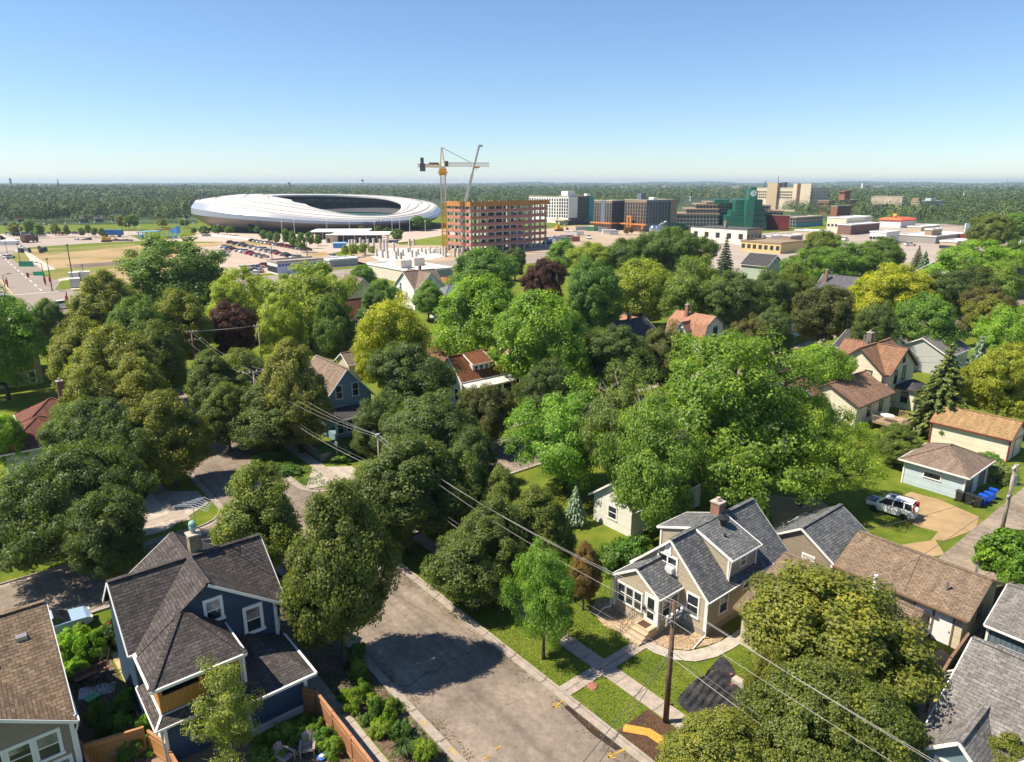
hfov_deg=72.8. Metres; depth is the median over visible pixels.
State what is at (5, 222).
house
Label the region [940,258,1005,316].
maple tree
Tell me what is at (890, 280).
maple tree
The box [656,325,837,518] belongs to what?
silver maple tree
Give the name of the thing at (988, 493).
blue bin
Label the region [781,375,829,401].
blue gabled cottage
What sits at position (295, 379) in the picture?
linden tree
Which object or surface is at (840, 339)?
white cottage
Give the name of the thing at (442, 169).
tower crane
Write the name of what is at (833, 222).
shop building
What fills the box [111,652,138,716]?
garden path
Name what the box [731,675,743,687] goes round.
concrete block
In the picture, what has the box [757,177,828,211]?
hospital building
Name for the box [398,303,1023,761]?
curb
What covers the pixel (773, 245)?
yellow shops
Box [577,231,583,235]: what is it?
site container
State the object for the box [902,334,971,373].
grey cottage
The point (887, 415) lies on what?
patio table
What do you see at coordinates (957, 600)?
brown roofed garage
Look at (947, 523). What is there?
driveway
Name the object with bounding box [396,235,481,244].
grass lawn
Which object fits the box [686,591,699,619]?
window
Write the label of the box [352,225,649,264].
building site
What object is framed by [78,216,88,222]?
house
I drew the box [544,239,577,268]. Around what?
ash tree
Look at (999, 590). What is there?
dark fence
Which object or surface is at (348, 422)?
window
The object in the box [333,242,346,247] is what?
site container
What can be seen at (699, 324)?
gambrel house
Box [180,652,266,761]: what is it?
birch tree
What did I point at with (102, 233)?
young tree
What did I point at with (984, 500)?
blue bin
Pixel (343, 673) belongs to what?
ground cover
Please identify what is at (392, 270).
white roofed building
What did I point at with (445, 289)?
grey hip house
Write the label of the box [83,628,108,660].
shrub
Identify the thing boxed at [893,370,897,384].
window
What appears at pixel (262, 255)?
parked car
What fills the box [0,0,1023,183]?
sky
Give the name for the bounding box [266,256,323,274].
blue striped building
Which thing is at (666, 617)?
power line
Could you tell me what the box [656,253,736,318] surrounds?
locust tree
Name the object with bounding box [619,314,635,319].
rust roofed garage
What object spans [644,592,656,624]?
door
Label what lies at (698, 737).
linden tree
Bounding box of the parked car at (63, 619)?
[49,606,92,634]
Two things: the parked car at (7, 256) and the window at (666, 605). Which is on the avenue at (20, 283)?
the parked car at (7, 256)
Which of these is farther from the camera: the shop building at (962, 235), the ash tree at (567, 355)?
the shop building at (962, 235)
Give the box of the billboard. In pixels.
[964,223,969,231]
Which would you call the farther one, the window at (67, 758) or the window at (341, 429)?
the window at (341, 429)
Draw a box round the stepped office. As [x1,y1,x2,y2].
[675,187,783,230]
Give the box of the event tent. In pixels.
[0,238,19,244]
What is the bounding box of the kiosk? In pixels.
[326,234,338,242]
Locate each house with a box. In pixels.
[0,378,71,480]
[0,599,82,761]
[2,220,7,225]
[16,215,24,222]
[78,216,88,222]
[93,215,103,222]
[102,497,317,761]
[305,355,375,439]
[333,274,372,298]
[344,297,373,318]
[393,264,445,309]
[424,334,444,353]
[429,284,473,318]
[445,348,516,408]
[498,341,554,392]
[589,467,706,536]
[595,496,789,648]
[605,311,655,341]
[665,302,725,356]
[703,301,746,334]
[733,551,939,687]
[740,253,781,280]
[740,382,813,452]
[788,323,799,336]
[816,268,859,302]
[817,330,926,425]
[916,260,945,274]
[920,636,1023,761]
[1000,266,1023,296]
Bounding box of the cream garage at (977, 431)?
[928,403,1023,461]
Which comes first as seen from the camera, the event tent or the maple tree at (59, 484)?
the maple tree at (59, 484)
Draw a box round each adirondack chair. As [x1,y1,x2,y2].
[272,741,295,761]
[298,730,315,758]
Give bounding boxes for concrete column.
[379,239,381,250]
[382,239,385,250]
[385,239,387,251]
[444,247,446,256]
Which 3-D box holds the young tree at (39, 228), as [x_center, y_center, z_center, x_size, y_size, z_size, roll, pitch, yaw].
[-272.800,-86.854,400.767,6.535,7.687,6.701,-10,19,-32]
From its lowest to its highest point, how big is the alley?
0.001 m
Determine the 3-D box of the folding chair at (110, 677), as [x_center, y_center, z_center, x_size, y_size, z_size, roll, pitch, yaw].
[-24.937,18.377,43.044,0.573,0.908,0.430,5,17,15]
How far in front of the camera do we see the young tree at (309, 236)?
329.02 m
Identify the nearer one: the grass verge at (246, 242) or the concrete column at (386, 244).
the concrete column at (386, 244)
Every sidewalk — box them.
[0,236,80,289]
[9,514,172,558]
[144,473,189,522]
[185,371,342,481]
[282,631,388,761]
[412,528,685,728]
[510,335,835,427]
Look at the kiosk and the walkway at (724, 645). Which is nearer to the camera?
the walkway at (724, 645)
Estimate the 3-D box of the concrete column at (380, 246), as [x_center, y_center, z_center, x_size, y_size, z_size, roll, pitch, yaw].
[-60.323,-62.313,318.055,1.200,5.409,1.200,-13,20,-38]
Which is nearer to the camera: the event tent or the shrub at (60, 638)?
the shrub at (60, 638)
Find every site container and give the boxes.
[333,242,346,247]
[561,237,570,241]
[565,231,576,235]
[570,236,579,241]
[575,226,588,230]
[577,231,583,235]
[602,229,615,233]
[610,230,618,234]
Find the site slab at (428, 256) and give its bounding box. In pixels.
[371,248,449,260]
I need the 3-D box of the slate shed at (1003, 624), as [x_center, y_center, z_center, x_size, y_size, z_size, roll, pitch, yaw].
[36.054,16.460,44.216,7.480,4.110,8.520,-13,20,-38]
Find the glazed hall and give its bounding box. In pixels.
[789,215,822,227]
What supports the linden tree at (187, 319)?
on the ground at (598, 534)
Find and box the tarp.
[677,657,743,729]
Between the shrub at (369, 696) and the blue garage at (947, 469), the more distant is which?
the blue garage at (947, 469)
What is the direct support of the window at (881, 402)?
in the cream house at (883, 381)
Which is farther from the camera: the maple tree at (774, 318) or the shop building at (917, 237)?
the shop building at (917, 237)
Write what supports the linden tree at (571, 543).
on the ground at (598, 534)
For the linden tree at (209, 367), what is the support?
on the ground at (598, 534)
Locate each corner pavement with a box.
[142,491,207,535]
[306,466,355,488]
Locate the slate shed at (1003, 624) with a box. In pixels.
[983,583,1023,654]
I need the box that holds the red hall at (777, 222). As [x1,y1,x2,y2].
[765,214,790,230]
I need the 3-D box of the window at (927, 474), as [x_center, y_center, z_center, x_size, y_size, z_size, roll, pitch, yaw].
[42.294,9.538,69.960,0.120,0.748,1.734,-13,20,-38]
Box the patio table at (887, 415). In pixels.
[880,413,894,420]
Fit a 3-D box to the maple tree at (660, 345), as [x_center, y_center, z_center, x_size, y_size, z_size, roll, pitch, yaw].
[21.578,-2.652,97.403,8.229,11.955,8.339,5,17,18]
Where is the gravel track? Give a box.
[0,236,141,251]
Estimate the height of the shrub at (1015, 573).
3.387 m
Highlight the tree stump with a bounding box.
[587,682,597,689]
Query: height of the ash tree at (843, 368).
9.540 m
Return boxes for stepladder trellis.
[96,647,109,681]
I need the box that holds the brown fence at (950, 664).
[926,633,969,712]
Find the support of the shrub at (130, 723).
on the garden bed at (82, 723)
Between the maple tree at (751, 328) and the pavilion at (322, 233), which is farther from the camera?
the pavilion at (322, 233)
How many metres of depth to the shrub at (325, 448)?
78.35 m
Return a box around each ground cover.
[68,657,127,742]
[226,714,343,761]
[260,446,332,486]
[277,575,450,761]
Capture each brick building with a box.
[817,191,858,213]
[830,205,851,216]
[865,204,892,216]
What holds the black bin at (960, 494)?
on the ground at (598, 534)
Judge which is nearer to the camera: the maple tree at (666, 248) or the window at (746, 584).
the window at (746, 584)
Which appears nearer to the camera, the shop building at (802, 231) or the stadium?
the shop building at (802, 231)
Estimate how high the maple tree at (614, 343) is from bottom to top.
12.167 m
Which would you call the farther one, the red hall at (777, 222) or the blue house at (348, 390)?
the red hall at (777, 222)
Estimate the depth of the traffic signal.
198.16 m
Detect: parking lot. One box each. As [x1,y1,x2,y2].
[0,231,143,238]
[197,245,366,274]
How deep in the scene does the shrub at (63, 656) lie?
44.37 m
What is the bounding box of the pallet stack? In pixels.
[111,239,132,240]
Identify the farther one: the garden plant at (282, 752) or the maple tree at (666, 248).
the maple tree at (666, 248)
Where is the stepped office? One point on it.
(750, 210)
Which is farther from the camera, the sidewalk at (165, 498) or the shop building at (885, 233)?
the shop building at (885, 233)
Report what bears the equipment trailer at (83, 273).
on the field
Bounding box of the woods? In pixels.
[0,181,1023,225]
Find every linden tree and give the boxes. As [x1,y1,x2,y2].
[29,298,69,343]
[46,315,103,394]
[52,363,131,412]
[58,322,167,392]
[63,268,146,332]
[106,295,181,347]
[106,352,179,425]
[125,389,215,487]
[131,318,187,392]
[152,287,219,374]
[182,348,241,412]
[195,380,250,450]
[205,347,264,409]
[207,459,303,567]
[226,381,319,452]
[255,335,335,452]
[273,475,402,668]
[308,291,357,362]
[315,477,373,538]
[347,428,470,552]
[348,459,392,529]
[410,279,443,320]
[419,444,492,533]
[419,513,527,608]
[449,423,503,491]
[456,491,533,576]
[478,464,521,506]
[506,482,573,549]
[511,498,544,549]
[528,536,567,576]
[531,513,578,561]
[566,539,603,610]
[653,703,776,761]
[730,647,913,761]
[736,558,951,730]
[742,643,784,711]
[780,263,812,312]
[807,677,931,761]
[873,422,922,465]
[987,730,1023,761]
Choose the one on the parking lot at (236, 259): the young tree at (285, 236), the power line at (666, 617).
the young tree at (285, 236)
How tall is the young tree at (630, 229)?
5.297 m
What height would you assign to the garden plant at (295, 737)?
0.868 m
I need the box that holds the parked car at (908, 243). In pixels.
[904,242,916,245]
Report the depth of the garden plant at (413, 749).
38.00 m
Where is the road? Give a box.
[0,296,1023,761]
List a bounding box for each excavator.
[101,235,117,241]
[542,235,558,243]
[554,224,568,230]
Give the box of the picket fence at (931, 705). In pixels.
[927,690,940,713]
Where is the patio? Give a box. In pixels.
[145,732,252,761]
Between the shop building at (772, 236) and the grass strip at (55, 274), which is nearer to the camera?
the grass strip at (55, 274)
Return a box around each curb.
[0,469,222,587]
[90,565,466,761]
[173,343,833,490]
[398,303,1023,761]
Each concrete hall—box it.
[871,196,907,215]
[906,198,944,213]
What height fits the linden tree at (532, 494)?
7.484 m
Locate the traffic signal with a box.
[26,270,52,290]
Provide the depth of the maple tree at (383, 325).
91.27 m
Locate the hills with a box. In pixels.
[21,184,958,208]
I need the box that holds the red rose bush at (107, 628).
[99,618,116,650]
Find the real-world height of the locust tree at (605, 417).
14.674 m
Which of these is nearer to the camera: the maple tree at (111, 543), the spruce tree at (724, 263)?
the maple tree at (111, 543)
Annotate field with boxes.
[31,243,270,284]
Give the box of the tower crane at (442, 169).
[417,147,489,252]
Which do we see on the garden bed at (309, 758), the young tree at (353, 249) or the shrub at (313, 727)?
the shrub at (313, 727)
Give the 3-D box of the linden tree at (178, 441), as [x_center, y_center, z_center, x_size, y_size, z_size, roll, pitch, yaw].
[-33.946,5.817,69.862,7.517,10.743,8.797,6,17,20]
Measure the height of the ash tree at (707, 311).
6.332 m
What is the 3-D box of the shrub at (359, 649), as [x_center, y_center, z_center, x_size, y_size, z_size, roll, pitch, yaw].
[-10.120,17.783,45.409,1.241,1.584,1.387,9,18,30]
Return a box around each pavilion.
[310,229,371,238]
[330,231,390,242]
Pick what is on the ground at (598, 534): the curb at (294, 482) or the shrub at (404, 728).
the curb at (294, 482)
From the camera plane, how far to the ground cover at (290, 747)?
37.76 m
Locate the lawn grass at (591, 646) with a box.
[395,526,760,758]
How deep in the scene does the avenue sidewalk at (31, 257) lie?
268.77 m
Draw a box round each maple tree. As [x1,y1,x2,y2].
[0,437,161,574]
[36,394,155,477]
[60,482,149,581]
[206,299,261,356]
[349,291,432,388]
[349,396,402,459]
[364,340,459,414]
[369,387,482,458]
[456,381,515,445]
[504,247,526,280]
[510,355,579,439]
[519,256,567,296]
[567,254,625,346]
[583,324,656,394]
[629,224,721,275]
[644,318,695,401]
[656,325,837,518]
[704,267,768,328]
[729,313,771,368]
[743,390,891,505]
[746,266,795,316]
[748,305,795,365]
[790,278,856,343]
[803,227,841,259]
[847,262,938,314]
[850,299,900,343]
[857,235,906,265]
[919,268,973,321]
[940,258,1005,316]
[953,340,1023,419]
[957,284,1022,332]
[963,211,1019,251]
[989,239,1023,269]
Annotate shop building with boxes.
[762,234,781,238]
[781,234,803,239]
[794,229,830,237]
[826,215,872,231]
[837,222,880,234]
[869,230,900,242]
[899,231,960,243]
[907,224,940,232]
[924,227,942,235]
[939,238,970,250]
[959,232,968,238]
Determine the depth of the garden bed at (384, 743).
43.26 m
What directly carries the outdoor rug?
on the garden bed at (82, 723)
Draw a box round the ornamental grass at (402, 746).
[389,736,415,757]
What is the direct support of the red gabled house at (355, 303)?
on the ground at (598, 534)
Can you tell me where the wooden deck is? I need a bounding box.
[871,410,913,428]
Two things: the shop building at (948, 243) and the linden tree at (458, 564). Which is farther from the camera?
the shop building at (948, 243)
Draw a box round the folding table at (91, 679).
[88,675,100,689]
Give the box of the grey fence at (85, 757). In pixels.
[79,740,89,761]
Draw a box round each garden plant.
[266,729,279,749]
[274,743,291,756]
[287,713,314,736]
[287,731,300,747]
[311,716,325,727]
[330,725,337,736]
[336,688,348,703]
[340,650,354,667]
[356,677,371,701]
[379,712,394,723]
[380,698,386,711]
[408,738,419,753]
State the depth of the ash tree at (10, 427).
71.49 m
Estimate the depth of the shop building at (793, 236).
364.06 m
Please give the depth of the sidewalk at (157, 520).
64.13 m
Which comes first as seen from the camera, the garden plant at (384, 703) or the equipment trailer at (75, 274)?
the garden plant at (384, 703)
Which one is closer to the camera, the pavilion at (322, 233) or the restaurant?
the pavilion at (322, 233)
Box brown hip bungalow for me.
[419,351,456,384]
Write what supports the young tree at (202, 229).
on the plaza
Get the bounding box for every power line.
[190,311,434,331]
[190,343,891,761]
[201,337,935,761]
[205,344,931,761]
[257,396,759,723]
[260,396,764,719]
[583,651,669,761]
[599,654,669,761]
[846,490,1007,534]
[892,494,1008,572]
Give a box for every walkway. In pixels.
[559,643,645,694]
[642,628,740,660]
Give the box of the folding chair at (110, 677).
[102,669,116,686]
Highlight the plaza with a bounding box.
[144,229,484,252]
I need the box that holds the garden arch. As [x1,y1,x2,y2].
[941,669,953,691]
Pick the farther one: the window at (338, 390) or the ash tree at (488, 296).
the ash tree at (488, 296)
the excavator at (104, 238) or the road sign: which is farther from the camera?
the excavator at (104, 238)
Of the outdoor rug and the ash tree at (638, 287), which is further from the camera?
the ash tree at (638, 287)
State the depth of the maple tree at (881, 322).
112.98 m
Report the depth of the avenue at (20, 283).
219.73 m
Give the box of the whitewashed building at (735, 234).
[690,221,762,243]
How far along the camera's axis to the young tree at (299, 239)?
309.44 m
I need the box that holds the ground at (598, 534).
[0,216,1023,761]
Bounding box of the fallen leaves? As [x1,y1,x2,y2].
[288,543,636,760]
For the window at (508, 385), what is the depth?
98.39 m
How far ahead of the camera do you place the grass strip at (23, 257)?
290.32 m
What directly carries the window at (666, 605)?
in the taupe house at (704, 565)
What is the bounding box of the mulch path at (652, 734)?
[623,724,663,744]
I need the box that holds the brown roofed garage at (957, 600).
[833,530,1005,648]
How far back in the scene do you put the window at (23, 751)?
33.93 m
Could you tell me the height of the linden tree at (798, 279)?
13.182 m
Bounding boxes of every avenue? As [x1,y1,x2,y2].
[0,245,73,310]
[11,232,794,309]
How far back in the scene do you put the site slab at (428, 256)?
298.04 m
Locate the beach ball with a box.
[316,753,324,761]
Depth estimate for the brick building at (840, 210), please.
588.83 m
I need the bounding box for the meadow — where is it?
[0,206,964,224]
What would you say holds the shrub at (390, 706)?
on the garden bed at (384, 743)
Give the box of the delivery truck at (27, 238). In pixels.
[20,234,38,242]
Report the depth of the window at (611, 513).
62.29 m
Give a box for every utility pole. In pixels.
[183,330,200,360]
[242,369,262,397]
[253,324,262,357]
[375,433,380,455]
[663,601,683,723]
[1000,464,1018,527]
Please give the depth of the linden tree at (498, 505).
51.22 m
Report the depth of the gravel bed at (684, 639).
48.15 m
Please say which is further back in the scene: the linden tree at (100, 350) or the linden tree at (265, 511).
the linden tree at (100, 350)
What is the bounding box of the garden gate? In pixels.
[146,729,167,761]
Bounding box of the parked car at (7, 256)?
[1,254,14,258]
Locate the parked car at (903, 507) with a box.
[865,493,919,519]
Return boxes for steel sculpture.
[649,220,667,232]
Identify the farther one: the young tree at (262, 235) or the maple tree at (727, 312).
the young tree at (262, 235)
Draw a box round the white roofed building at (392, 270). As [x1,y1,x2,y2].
[366,257,453,280]
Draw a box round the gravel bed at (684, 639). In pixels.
[591,598,729,649]
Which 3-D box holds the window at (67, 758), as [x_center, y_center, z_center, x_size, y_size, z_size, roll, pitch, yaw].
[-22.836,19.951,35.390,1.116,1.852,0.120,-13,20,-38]
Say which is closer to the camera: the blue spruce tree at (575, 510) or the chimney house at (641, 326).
the blue spruce tree at (575, 510)
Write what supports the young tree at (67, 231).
on the parking lot at (126, 233)
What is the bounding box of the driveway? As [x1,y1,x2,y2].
[766,495,943,556]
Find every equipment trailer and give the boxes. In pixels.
[68,272,78,277]
[69,277,79,286]
[79,271,89,279]
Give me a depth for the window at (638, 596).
48.62 m
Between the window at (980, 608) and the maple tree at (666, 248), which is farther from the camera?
the maple tree at (666, 248)
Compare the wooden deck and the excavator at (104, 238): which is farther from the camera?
the excavator at (104, 238)
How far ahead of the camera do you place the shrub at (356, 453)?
79.04 m
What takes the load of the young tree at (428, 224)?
on the plaza
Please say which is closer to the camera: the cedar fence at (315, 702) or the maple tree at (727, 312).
the cedar fence at (315, 702)
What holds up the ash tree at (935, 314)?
on the ground at (598, 534)
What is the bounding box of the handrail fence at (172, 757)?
[168,749,177,761]
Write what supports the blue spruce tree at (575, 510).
on the ground at (598, 534)
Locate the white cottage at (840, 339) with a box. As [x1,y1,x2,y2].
[833,328,905,347]
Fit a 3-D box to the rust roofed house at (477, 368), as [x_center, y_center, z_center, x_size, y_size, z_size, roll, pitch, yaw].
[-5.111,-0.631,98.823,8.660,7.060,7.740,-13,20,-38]
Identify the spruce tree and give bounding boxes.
[565,486,587,527]
[715,235,733,277]
[903,343,973,436]
[909,246,922,271]
[913,251,929,272]
[961,334,988,392]
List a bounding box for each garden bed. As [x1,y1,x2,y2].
[69,654,147,761]
[257,728,349,761]
[276,572,451,761]
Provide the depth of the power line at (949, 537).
52.76 m
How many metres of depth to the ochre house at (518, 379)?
100.10 m
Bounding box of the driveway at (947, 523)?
[903,492,978,540]
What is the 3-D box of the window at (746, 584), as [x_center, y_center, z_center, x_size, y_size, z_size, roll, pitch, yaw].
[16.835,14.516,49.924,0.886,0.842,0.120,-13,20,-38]
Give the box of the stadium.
[191,194,440,232]
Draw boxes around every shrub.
[56,627,72,644]
[56,633,72,652]
[58,631,88,660]
[58,641,69,665]
[64,659,89,683]
[71,622,91,635]
[71,645,94,665]
[81,699,104,727]
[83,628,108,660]
[94,714,114,738]
[109,723,123,735]
[111,708,134,730]
[113,686,136,712]
[115,738,143,761]
[122,716,146,733]
[128,734,153,757]
[139,713,152,731]
[249,443,271,450]
[249,450,282,463]
[252,746,276,761]
[275,461,302,477]
[275,720,296,744]
[299,723,319,743]
[312,725,333,751]
[315,443,342,460]
[318,735,344,761]
[330,447,357,463]
[339,686,361,716]
[347,641,367,659]
[347,656,368,681]
[348,443,366,457]
[351,671,370,689]
[358,710,376,727]
[363,692,379,709]
[366,717,391,742]
[367,696,384,716]
[382,696,397,720]
[388,717,412,740]
[395,697,406,711]
[412,737,438,761]
[594,541,631,578]
[611,532,652,566]
[843,454,867,470]
[971,544,1002,572]
[973,526,1023,571]
[977,451,1003,462]
[986,460,1019,485]
[990,551,1023,584]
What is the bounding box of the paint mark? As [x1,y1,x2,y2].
[608,748,625,757]
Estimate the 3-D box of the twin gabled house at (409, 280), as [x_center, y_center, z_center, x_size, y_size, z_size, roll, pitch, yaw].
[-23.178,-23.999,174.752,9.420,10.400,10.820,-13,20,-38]
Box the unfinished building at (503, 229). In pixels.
[447,200,548,251]
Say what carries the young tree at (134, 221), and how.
on the ground at (598, 534)
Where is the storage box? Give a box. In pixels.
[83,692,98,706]
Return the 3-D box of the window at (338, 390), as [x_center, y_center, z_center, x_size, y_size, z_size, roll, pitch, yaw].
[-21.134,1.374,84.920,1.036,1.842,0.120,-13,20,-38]
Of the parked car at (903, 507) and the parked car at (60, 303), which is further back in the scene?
the parked car at (60, 303)
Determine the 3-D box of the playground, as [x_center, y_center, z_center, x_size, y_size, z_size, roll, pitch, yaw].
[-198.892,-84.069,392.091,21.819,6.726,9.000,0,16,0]
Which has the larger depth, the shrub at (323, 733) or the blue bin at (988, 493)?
the blue bin at (988, 493)
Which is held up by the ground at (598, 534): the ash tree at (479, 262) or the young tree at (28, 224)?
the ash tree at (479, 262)
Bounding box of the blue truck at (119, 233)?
[100,230,123,236]
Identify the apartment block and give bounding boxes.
[0,318,43,388]
[529,196,558,222]
[552,191,593,224]
[590,200,624,229]
[620,193,677,231]
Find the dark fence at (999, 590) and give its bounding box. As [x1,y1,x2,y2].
[993,581,1014,604]
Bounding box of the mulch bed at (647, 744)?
[618,709,675,761]
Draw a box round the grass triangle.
[55,280,73,289]
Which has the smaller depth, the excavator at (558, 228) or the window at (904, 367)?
the window at (904, 367)
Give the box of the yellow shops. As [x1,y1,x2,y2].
[740,238,803,253]
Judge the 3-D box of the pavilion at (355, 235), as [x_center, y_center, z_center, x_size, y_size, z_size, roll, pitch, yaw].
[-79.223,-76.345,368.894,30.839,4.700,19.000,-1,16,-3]
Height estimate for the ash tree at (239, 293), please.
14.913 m
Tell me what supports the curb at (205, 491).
on the ground at (598, 534)
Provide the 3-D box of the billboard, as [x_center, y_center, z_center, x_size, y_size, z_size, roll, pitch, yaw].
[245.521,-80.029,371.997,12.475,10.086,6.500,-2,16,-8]
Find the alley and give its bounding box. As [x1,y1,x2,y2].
[939,487,1023,637]
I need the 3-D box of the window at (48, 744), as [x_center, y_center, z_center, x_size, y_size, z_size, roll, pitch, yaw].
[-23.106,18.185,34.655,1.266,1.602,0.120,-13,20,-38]
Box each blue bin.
[978,493,987,505]
[983,490,993,502]
[989,487,997,499]
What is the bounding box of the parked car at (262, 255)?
[258,254,269,257]
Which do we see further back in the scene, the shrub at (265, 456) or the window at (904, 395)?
the window at (904, 395)
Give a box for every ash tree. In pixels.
[0,285,52,400]
[0,413,29,467]
[112,233,232,312]
[201,265,271,323]
[255,259,362,348]
[255,291,312,357]
[349,264,377,283]
[355,278,404,318]
[427,272,526,355]
[444,246,520,292]
[486,288,591,381]
[531,327,597,394]
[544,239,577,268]
[564,241,620,277]
[604,237,651,275]
[614,257,680,320]
[702,309,717,315]
[778,247,834,286]
[779,341,859,391]
[812,240,892,278]
[892,291,971,348]
[921,238,1023,278]
[961,292,1010,340]
[969,302,1023,376]
[1000,213,1023,241]
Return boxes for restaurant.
[878,214,916,227]
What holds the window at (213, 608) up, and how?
in the navy house at (179, 604)
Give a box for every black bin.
[954,489,964,501]
[964,492,974,504]
[972,495,982,507]
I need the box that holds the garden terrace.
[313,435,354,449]
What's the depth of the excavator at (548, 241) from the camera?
354.24 m
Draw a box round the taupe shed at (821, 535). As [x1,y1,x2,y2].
[775,503,868,570]
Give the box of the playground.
[136,226,180,237]
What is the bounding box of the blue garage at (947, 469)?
[898,442,995,498]
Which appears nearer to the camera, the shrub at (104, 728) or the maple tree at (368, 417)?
the shrub at (104, 728)
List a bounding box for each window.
[0,750,5,761]
[3,738,36,761]
[32,727,65,761]
[33,454,44,466]
[51,753,73,761]
[188,711,210,740]
[202,594,225,620]
[242,601,265,634]
[335,384,343,399]
[338,421,344,434]
[346,419,353,432]
[351,381,359,396]
[454,387,458,400]
[503,381,511,392]
[607,504,616,521]
[616,580,626,603]
[625,584,633,607]
[633,589,642,613]
[657,549,677,576]
[661,592,678,620]
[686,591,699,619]
[712,326,717,336]
[718,594,728,615]
[739,556,746,567]
[742,581,749,590]
[801,552,815,561]
[866,405,870,416]
[878,400,882,411]
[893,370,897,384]
[899,391,908,402]
[901,365,906,379]
[922,470,941,481]
[933,754,948,761]
[975,604,983,621]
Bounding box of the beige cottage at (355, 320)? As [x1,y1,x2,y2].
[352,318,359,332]
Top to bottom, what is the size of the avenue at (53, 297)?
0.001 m
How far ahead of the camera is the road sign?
258.74 m
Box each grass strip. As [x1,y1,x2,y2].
[11,252,29,263]
[31,264,124,279]
[47,243,135,253]
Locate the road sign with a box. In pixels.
[18,261,33,266]
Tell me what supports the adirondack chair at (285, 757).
on the garden bed at (309, 758)
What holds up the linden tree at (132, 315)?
on the ground at (598, 534)
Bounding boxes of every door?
[26,369,37,383]
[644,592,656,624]
[914,601,935,637]
[928,610,955,645]
[963,477,974,498]
[972,474,978,491]
[976,469,986,488]
[1011,435,1022,457]
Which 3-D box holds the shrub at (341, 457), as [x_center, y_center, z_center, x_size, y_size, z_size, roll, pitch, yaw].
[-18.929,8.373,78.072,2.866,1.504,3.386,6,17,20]
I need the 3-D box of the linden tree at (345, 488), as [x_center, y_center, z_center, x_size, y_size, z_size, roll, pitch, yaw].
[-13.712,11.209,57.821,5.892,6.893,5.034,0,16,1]
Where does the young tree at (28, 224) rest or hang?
on the parking lot at (126, 233)
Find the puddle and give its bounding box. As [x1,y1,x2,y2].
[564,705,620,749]
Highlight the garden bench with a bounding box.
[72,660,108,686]
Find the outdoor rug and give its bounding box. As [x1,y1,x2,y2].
[78,681,115,699]
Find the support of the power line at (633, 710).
attached to the utility pole at (675, 613)
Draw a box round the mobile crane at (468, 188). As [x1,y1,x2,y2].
[450,145,482,248]
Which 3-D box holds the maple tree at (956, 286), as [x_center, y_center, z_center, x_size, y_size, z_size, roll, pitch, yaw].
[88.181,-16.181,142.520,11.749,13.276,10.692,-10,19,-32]
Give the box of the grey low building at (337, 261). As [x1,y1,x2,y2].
[321,256,358,266]
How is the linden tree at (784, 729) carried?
on the ground at (598, 534)
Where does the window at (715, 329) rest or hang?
in the gambrel house at (699, 324)
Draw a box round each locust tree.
[497,536,576,659]
[498,373,608,494]
[579,354,680,480]
[589,392,713,543]
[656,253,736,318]
[974,256,1023,303]
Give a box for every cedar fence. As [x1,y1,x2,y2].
[84,726,147,761]
[301,686,373,761]
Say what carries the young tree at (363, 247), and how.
on the building site at (603, 239)
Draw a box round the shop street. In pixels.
[677,223,1005,278]
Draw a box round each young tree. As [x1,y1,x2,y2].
[5,222,23,234]
[22,219,35,233]
[33,224,44,235]
[49,224,60,233]
[62,225,70,236]
[77,227,85,237]
[84,224,91,233]
[90,227,97,234]
[98,228,105,235]
[114,214,124,229]
[122,216,131,227]
[128,213,138,227]
[155,219,167,227]
[178,219,191,225]
[197,226,210,233]
[211,225,222,233]
[224,226,234,234]
[247,225,254,232]
[254,226,259,231]
[259,230,266,238]
[266,231,273,240]
[272,232,280,241]
[281,228,289,242]
[289,231,296,245]
[295,232,306,249]
[305,231,313,247]
[314,235,322,245]
[340,245,348,255]
[348,244,358,253]
[357,242,367,252]
[368,246,374,254]
[375,226,381,230]
[382,227,391,238]
[390,228,402,242]
[410,215,427,226]
[421,217,431,229]
[628,226,634,232]
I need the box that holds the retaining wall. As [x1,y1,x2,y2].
[296,441,348,461]
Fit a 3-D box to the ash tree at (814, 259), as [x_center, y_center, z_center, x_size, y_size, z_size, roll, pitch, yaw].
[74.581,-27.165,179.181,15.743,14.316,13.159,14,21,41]
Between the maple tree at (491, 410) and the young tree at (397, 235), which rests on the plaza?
the young tree at (397, 235)
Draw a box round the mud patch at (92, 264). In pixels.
[67,261,123,267]
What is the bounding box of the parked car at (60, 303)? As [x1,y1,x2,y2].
[54,300,69,306]
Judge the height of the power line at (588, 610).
1.672 m
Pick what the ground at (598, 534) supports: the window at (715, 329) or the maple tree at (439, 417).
the maple tree at (439, 417)
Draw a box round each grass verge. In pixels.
[212,240,267,246]
[308,251,328,256]

